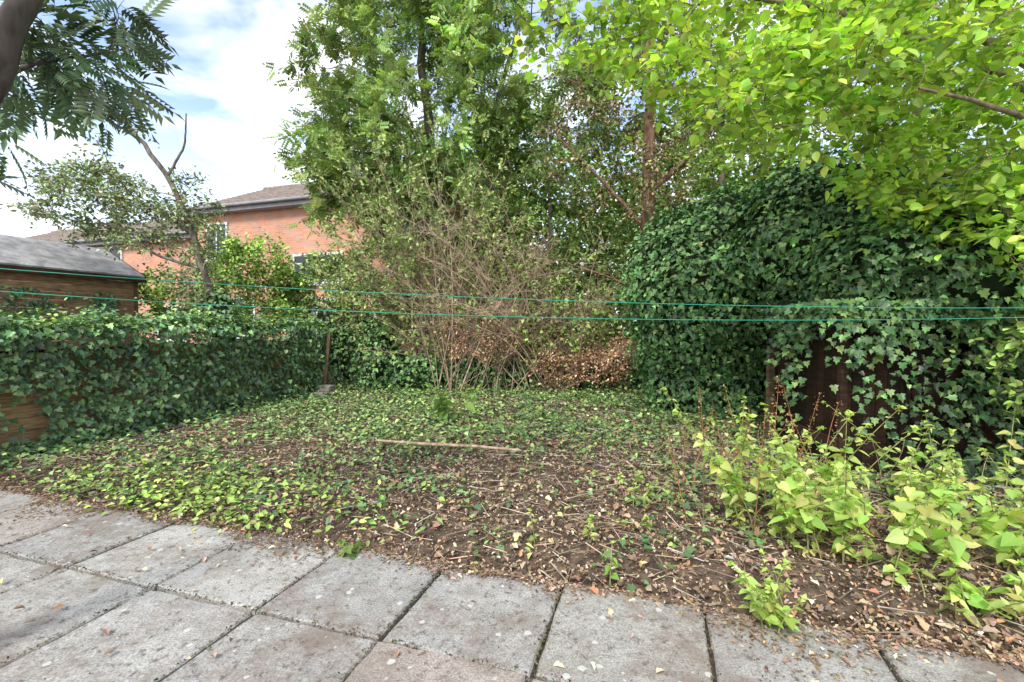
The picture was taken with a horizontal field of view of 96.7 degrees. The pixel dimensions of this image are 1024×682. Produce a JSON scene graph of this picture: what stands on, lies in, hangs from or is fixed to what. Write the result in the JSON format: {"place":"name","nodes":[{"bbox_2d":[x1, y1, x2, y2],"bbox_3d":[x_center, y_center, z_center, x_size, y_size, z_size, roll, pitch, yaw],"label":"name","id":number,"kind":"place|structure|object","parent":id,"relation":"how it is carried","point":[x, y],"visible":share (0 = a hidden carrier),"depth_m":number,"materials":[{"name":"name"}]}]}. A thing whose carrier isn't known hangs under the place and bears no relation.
{"place":"outdoors","nodes":[
{"label":"outdoors","id":0,"kind":"place"},
{"bbox_2d":[103,247,185,337],"bbox_3d":[-19.151,-2.087,20.244,12.598,3.900,0.020,1,2,17],"label":"window glass","id":1,"kind":"object","parent":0,"point":[114,251],"visible":0.08,"depth_m":19.45,"materials":[{"name":"glass"}]},
{"bbox_2d":[0,268,938,307],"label":"washing line","id":2,"kind":"object","parent":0,"point":[476,297],"visible":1,"depth_m":2.99,"materials":[{"name":"teal plastic"}]},
{"bbox_2d":[0,490,1023,681],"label":"patio paving","id":3,"kind":"structure","parent":0,"point":[171,628],"depth_m":2.29,"materials":[{"name":"concrete"}]},
{"bbox_2d":[336,538,363,559],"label":"weed clump","id":4,"kind":"object","parent":3,"relation":"on","point":[349,548],"visible":0.99,"depth_m":2.96,"materials":[{"name":"green plant"}]},
{"bbox_2d":[727,548,809,634],"bbox_3d":[1.276,1.265,2.273,0.294,0.352,0.291,0,2,0],"label":"nettle seedling","id":5,"kind":"object","parent":3,"relation":"on","point":[769,609],"visible":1,"depth_m":2.27,"materials":[{"name":"green plant"}]},
{"bbox_2d":[0,328,1023,681],"bbox_3d":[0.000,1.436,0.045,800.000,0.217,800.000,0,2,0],"label":"ground","id":6,"kind":"structure","parent":0,"point":[432,498],"depth_m":3.48,"materials":[{"name":"soil"}]},
{"bbox_2d":[0,234,145,348],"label":"garden shed","id":7,"kind":"structure","parent":6,"relation":"on","point":[22,253],"depth_m":8.01,"materials":[{"name":"wood"}]},
{"bbox_2d":[0,0,183,200],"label":"rowan tree","id":8,"kind":"object","parent":6,"relation":"on","point":[17,21],"visible":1,"depth_m":2.37,"materials":[{"name":"green plant"}]},
{"bbox_2d":[0,239,194,343],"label":"walls","id":9,"kind":"structure","parent":6,"relation":"on","point":[133,258],"depth_m":18.92,"materials":[{"name":"brick"}]},
{"bbox_2d":[11,245,188,341],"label":"window frames","id":10,"kind":"structure","parent":9,"relation":"attached to","point":[121,256],"depth_m":19.39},
{"bbox_2d":[26,219,192,241],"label":"roof","id":11,"kind":"structure","parent":9,"relation":"on","point":[54,236],"depth_m":22.78,"materials":[{"name":"tile"}]},
{"bbox_2d":[59,231,190,246],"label":"fascia and gutter","id":12,"kind":"structure","parent":9,"relation":"attached to","point":[186,237],"depth_m":19.22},
{"bbox_2d":[0,87,236,370],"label":"hawthorn tree","id":13,"kind":"object","parent":6,"relation":"on","point":[183,215],"visible":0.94,"depth_m":7.70,"materials":[{"name":"green plant"}]},
{"bbox_2d":[0,295,342,467],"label":"ivy covered fence","id":14,"kind":"object","parent":6,"relation":"on","point":[68,393],"visible":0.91,"depth_m":6.18,"materials":[{"name":"green plant"}]},
{"bbox_2d":[126,227,315,343],"bbox_3d":[-6.968,-0.733,10.535,4.584,3.807,2.288,-1,2,-18],"label":"privet bush","id":15,"kind":"object","parent":6,"relation":"on","point":[235,257],"visible":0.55,"depth_m":10.41,"materials":[{"name":"green plant"}]},
{"bbox_2d":[314,384,335,398],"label":"stone blocks","id":16,"kind":"object","parent":6,"relation":"on","point":[328,389],"depth_m":9.09,"materials":[{"name":"grey stone"}]},
{"bbox_2d":[323,334,331,384],"bbox_3d":[-3.885,0.525,9.551,0.190,1.350,0.060,0,2,0],"label":"leaning post","id":17,"kind":"object","parent":6,"relation":"on","point":[327,358],"visible":0.64,"depth_m":9.52,"materials":[{"name":"brown wood"}]},
{"bbox_2d":[267,221,411,380],"bbox_3d":[-4.288,-1.098,11.647,3.541,4.466,2.213,-1,2,-25],"label":"laurel bush","id":18,"kind":"object","parent":6,"relation":"on","point":[337,264],"visible":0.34,"depth_m":11.24,"materials":[{"name":"green plant"}]},
{"bbox_2d":[196,178,528,359],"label":"walls","id":19,"kind":"structure","parent":6,"relation":"on","point":[273,222],"depth_m":15.50,"materials":[{"name":"brick"}]},
{"bbox_2d":[185,181,451,311],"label":"fascia and gutter","id":20,"kind":"structure","parent":19,"relation":"attached to","point":[269,204],"depth_m":15.49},
{"bbox_2d":[207,205,432,337],"bbox_3d":[-6.698,-1.833,15.343,9.298,4.900,0.020,1,2,17],"label":"window glass","id":21,"kind":"object","parent":19,"relation":"in","point":[298,259],"visible":0.11,"depth_m":15.35,"materials":[{"name":"glass"}]},
{"bbox_2d":[204,202,436,339],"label":"window frames","id":22,"kind":"structure","parent":19,"relation":"attached to","point":[294,256],"depth_m":15.43,"materials":[{"name":"white wood"}]},
{"bbox_2d":[193,160,532,230],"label":"roof","id":23,"kind":"structure","parent":19,"relation":"on","point":[280,191],"depth_m":17.57,"materials":[{"name":"tile"}]},
{"bbox_2d":[281,107,540,388],"bbox_3d":[-2.231,-1.834,9.765,5.693,6.074,2.587,0,2,0],"label":"buddleia bush","id":24,"kind":"object","parent":6,"relation":"on","point":[404,266],"visible":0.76,"depth_m":9.79,"materials":[{"name":"green plant"}]},
{"bbox_2d":[375,439,521,451],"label":"fallen branch","id":25,"kind":"object","parent":6,"relation":"on","point":[447,445],"visible":1,"depth_m":5.03,"materials":[{"name":"beige wood"}]},
{"bbox_2d":[260,0,641,360],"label":"ash tree","id":26,"kind":"object","parent":6,"relation":"on","point":[460,33],"visible":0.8,"depth_m":11.06,"materials":[{"name":"green plant"}]},
{"bbox_2d":[424,383,483,424],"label":"ash seedling","id":27,"kind":"object","parent":6,"relation":"on","point":[443,405],"visible":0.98,"depth_m":6.61,"materials":[{"name":"green plant"}]},
{"bbox_2d":[314,307,645,395],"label":"ivy undergrowth","id":28,"kind":"object","parent":6,"relation":"on","point":[346,362],"visible":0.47,"depth_m":9.74,"materials":[{"name":"green plant"}]},
{"bbox_2d":[354,159,630,394],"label":"dead elder stems","id":29,"kind":"object","parent":6,"relation":"on","point":[496,306],"visible":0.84,"depth_m":9.21,"materials":[{"name":"brown plant"}]},
{"bbox_2d":[344,223,640,390],"bbox_3d":[-0.023,-0.631,9.471,6.057,3.690,2.762,0,2,12],"label":"bramble thicket","id":30,"kind":"object","parent":6,"relation":"on","point":[569,324],"visible":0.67,"depth_m":9.39,"materials":[{"name":"brown plant"}]},
{"bbox_2d":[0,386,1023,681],"bbox_3d":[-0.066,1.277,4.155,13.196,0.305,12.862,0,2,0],"label":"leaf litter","id":31,"kind":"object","parent":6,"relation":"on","point":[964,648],"visible":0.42,"depth_m":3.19,"materials":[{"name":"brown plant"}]},
{"bbox_2d":[0,375,1023,591],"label":"ground ivy","id":32,"kind":"object","parent":6,"relation":"on","point":[315,487],"visible":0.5,"depth_m":5.11,"materials":[{"name":"green plant"}]},
{"bbox_2d":[434,310,638,395],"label":"dead conifer branches","id":33,"kind":"object","parent":6,"relation":"on","point":[598,356],"visible":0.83,"depth_m":9.06,"materials":[{"name":"brown plant"}]},
{"bbox_2d":[455,79,640,358],"bbox_3d":[1.202,-2.717,11.953,5.511,7.706,3.214,0,2,0],"label":"holly tree","id":34,"kind":"object","parent":6,"relation":"on","point":[550,185],"visible":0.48,"depth_m":11.47,"materials":[{"name":"green plant"}]},
{"bbox_2d":[522,0,721,284],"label":"cypress tree","id":35,"kind":"object","parent":6,"relation":"on","point":[650,186],"visible":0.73,"depth_m":10.01,"materials":[{"name":"green plant"}]},
{"bbox_2d":[527,463,766,584],"bbox_3d":[1.151,1.256,3.263,1.768,0.286,1.682,1,2,28],"label":"weed clump","id":36,"kind":"object","parent":6,"relation":"on","point":[614,563],"visible":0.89,"depth_m":3.19,"materials":[{"name":"green plant"}]},
{"bbox_2d":[368,48,1023,356],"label":"background trees","id":37,"kind":"object","parent":6,"relation":"on","point":[603,211],"visible":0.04,"depth_m":16.03,"materials":[{"name":"green plant"}]},
{"bbox_2d":[505,0,1004,328],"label":"sycamore tree","id":38,"kind":"object","parent":6,"relation":"on","point":[722,173],"visible":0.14,"depth_m":11.88,"materials":[{"name":"green plant"}]},
{"bbox_2d":[668,376,842,536],"bbox_3d":[1.955,0.800,3.800,1.677,1.106,0.957,-1,2,-28],"label":"dock plant","id":39,"kind":"object","parent":6,"relation":"on","point":[763,440],"visible":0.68,"depth_m":3.54,"materials":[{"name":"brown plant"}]},
{"bbox_2d":[500,0,1023,292],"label":"elm tree","id":40,"kind":"object","parent":6,"relation":"on","point":[819,48],"visible":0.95,"depth_m":3.66,"materials":[{"name":"green plant"}]},
{"bbox_2d":[553,411,990,542],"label":"dry stalks","id":41,"kind":"object","parent":6,"relation":"on","point":[748,468],"visible":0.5,"depth_m":4.15,"materials":[{"name":"brown plant"}]},
{"bbox_2d":[661,387,906,557],"bbox_3d":[1.900,0.870,3.094,1.408,1.020,1.253,-1,2,-19],"label":"nettle plant","id":42,"kind":"object","parent":6,"relation":"on","point":[803,499],"visible":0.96,"depth_m":3.10,"materials":[{"name":"green plant"}]},
{"bbox_2d":[595,127,1023,488],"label":"ivy covered shed","id":43,"kind":"structure","parent":6,"relation":"on","point":[765,247],"depth_m":4.85,"materials":[{"name":"green plant"}]},
{"bbox_2d":[647,0,1023,203],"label":"field maple tree","id":44,"kind":"object","parent":6,"relation":"on","point":[962,127],"visible":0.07,"depth_m":7.51,"materials":[{"name":"green plant"}]},
{"bbox_2d":[710,410,1023,594],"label":"nettle plant","id":45,"kind":"object","parent":6,"relation":"on","point":[854,510],"visible":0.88,"depth_m":2.74,"materials":[{"name":"green plant"}]},
{"bbox_2d":[821,394,1023,529],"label":"nettle plant","id":46,"kind":"object","parent":6,"relation":"on","point":[943,454],"visible":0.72,"depth_m":3.47,"materials":[{"name":"green plant"}]},
{"bbox_2d":[887,525,1023,626],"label":"nettle plant","id":47,"kind":"object","parent":6,"relation":"on","point":[969,591],"visible":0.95,"depth_m":2.34,"materials":[{"name":"green plant"}]},
{"bbox_2d":[898,472,1023,575],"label":"nettle plant","id":48,"kind":"object","parent":6,"relation":"on","point":[1004,543],"visible":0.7,"depth_m":2.66,"materials":[{"name":"green plant"}]},
{"bbox_2d":[943,283,1023,422],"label":"hazel bush","id":49,"kind":"object","parent":6,"relation":"on","point":[1013,345],"visible":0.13,"depth_m":3.85,"materials":[{"name":"green plant"}]},
{"bbox_2d":[0,291,1023,320],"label":"washing line","id":50,"kind":"object","parent":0,"point":[506,316],"visible":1,"depth_m":2.99,"materials":[{"name":"teal plastic"}]},
{"bbox_2d":[0,0,1023,326],"label":"sky","id":51,"kind":"structure","parent":0,"point":[223,89],"materials":[{"name":"white"}]}
]}

